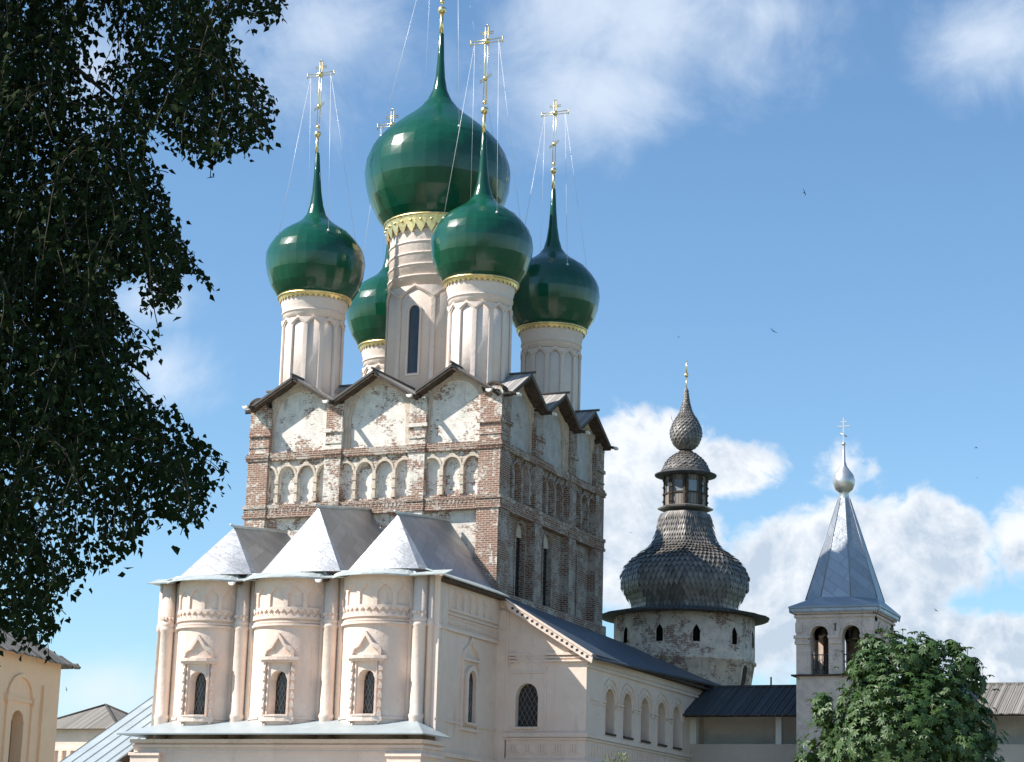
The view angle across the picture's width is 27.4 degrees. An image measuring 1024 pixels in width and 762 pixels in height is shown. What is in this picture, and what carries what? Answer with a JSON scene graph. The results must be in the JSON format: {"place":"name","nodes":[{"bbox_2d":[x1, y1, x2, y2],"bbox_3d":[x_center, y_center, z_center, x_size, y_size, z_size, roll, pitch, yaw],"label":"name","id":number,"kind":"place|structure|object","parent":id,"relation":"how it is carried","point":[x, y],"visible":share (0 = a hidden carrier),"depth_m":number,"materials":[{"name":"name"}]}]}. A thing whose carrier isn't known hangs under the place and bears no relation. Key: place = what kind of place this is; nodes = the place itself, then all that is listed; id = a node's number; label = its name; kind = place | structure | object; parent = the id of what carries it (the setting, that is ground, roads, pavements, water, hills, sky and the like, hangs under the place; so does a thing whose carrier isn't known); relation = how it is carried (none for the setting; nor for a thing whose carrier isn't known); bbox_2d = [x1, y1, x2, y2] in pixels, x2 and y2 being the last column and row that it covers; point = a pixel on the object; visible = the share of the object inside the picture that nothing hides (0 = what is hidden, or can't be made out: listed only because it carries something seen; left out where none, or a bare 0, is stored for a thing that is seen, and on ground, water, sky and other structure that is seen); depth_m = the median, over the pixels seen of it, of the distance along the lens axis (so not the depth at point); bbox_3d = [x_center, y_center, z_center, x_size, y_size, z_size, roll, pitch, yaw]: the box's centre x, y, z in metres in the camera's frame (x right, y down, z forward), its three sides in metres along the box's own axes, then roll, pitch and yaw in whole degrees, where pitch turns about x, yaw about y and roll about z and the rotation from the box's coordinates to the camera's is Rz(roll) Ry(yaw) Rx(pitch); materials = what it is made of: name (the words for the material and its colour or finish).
{"place":"outdoors","nodes":[
{"label":"outdoors","id":0,"kind":"place"},
{"bbox_2d":[54,704,127,761],"bbox_3d":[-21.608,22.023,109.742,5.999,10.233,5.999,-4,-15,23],"label":"house","id":1,"kind":"structure","parent":0,"point":[75,731],"depth_m":108.44,"materials":[{"name":"grey paint"}]},
{"bbox_2d":[117,0,719,761],"bbox_3d":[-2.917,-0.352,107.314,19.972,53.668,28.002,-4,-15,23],"label":"church","id":2,"kind":"structure","parent":0,"point":[403,562],"depth_m":102.12,"materials":[{"name":"paint"}]},
{"bbox_2d":[458,637,480,732],"bbox_3d":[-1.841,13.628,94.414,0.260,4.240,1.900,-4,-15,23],"label":"window","id":3,"kind":"structure","parent":2,"relation":"in","point":[470,678],"depth_m":94.33,"materials":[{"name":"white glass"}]},
{"bbox_2d":[513,520,525,598],"bbox_3d":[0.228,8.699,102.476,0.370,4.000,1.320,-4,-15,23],"label":"window","id":4,"kind":"structure","parent":2,"relation":"in","point":[517,537],"depth_m":102.70,"materials":[{"name":"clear glass"}]},
{"bbox_2d":[540,532,552,607],"bbox_3d":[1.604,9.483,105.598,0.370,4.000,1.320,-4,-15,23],"label":"window","id":5,"kind":"structure","parent":2,"relation":"in","point":[544,540],"depth_m":105.80,"materials":[{"name":"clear glass"}]},
{"bbox_2d":[575,547,577,616],"bbox_3d":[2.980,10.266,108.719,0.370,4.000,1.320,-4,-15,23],"label":"window","id":6,"kind":"structure","parent":2,"relation":"in","point":[576,547],"depth_m":109.14,"materials":[{"name":"black glass"}]},
{"bbox_2d":[0,0,1023,717],"label":"sky","id":7,"kind":"structure","parent":0,"point":[891,290],"materials":[{"name":"blue"}]},
{"bbox_2d":[602,360,769,686],"bbox_3d":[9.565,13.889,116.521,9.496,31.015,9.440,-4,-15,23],"label":"round tower","id":8,"kind":"structure","parent":0,"point":[684,583],"depth_m":114.44,"materials":[{"name":"grey wood"}]},
{"bbox_2d":[788,418,900,761],"bbox_3d":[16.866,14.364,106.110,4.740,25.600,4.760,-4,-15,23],"label":"bell tower","id":9,"kind":"structure","parent":0,"point":[844,595],"depth_m":105.33,"materials":[{"name":"white plaster"},{"name":"zinc"},{"name":"dark iron"}]},
{"bbox_2d":[818,627,827,637],"bbox_3d":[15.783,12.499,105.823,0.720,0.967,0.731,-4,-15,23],"label":"bell","id":10,"kind":"object","parent":9,"relation":"hanging from","point":[823,632],"visible":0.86,"depth_m":105.59,"materials":[{"name":"brown metal"}]},
{"bbox_2d":[847,626,859,642],"bbox_3d":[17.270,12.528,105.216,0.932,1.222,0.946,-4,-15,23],"label":"bell","id":11,"kind":"object","parent":9,"relation":"hanging from","point":[854,634],"visible":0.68,"depth_m":104.94,"materials":[{"name":"brown metal"}]},
{"label":"ground","id":12,"kind":"structure","parent":0,"visible":0},
{"bbox_2d":[60,696,152,761],"bbox_3d":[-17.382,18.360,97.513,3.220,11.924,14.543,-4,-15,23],"label":"annex","id":13,"kind":"object","parent":12,"relation":"on","point":[108,744],"visible":0.36,"depth_m":96.53,"materials":[{"name":"pink plaster"},{"name":"pale blue-grey sheet metal"}]},
{"bbox_2d":[0,0,288,666],"bbox_3d":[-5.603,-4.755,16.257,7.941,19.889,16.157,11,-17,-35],"label":"birch tree","id":14,"kind":"object","parent":12,"relation":"on","point":[68,361],"visible":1,"depth_m":13.67,"materials":[{"name":"green plant"}]},
{"bbox_2d":[682,677,796,761],"bbox_3d":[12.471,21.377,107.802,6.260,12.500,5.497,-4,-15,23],"label":"fortress wall","id":15,"kind":"structure","parent":12,"relation":"on","point":[749,723],"depth_m":108.45,"materials":[{"name":"metal"}]},
{"bbox_2d":[897,682,1023,761],"bbox_3d":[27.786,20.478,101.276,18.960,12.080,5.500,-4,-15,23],"label":"fortress wall","id":16,"kind":"structure","parent":12,"relation":"on","point":[1006,700],"depth_m":103.84,"materials":[{"name":"metal"}]},
{"label":"gravel yard","id":17,"kind":"structure","parent":0,"visible":0},
{"bbox_2d":[0,624,80,761],"bbox_3d":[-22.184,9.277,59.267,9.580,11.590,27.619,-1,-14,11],"label":"yellow house","id":18,"kind":"structure","parent":17,"relation":"on","point":[29,690],"depth_m":68.91,"materials":[{"name":"paint"}]},
{"bbox_2d":[601,751,629,761],"bbox_3d":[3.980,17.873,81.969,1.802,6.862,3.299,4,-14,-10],"label":"sapling","id":19,"kind":"object","parent":17,"relation":"on","point":[617,755],"visible":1,"depth_m":82.71,"materials":[{"name":"green plant"}]},
{"bbox_2d":[793,628,1009,761],"bbox_3d":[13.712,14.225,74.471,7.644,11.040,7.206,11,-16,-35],"label":"chestnut tree","id":20,"kind":"object","parent":17,"relation":"on","point":[926,716],"visible":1,"depth_m":74.16,"materials":[{"name":"green plant"}]}
]}

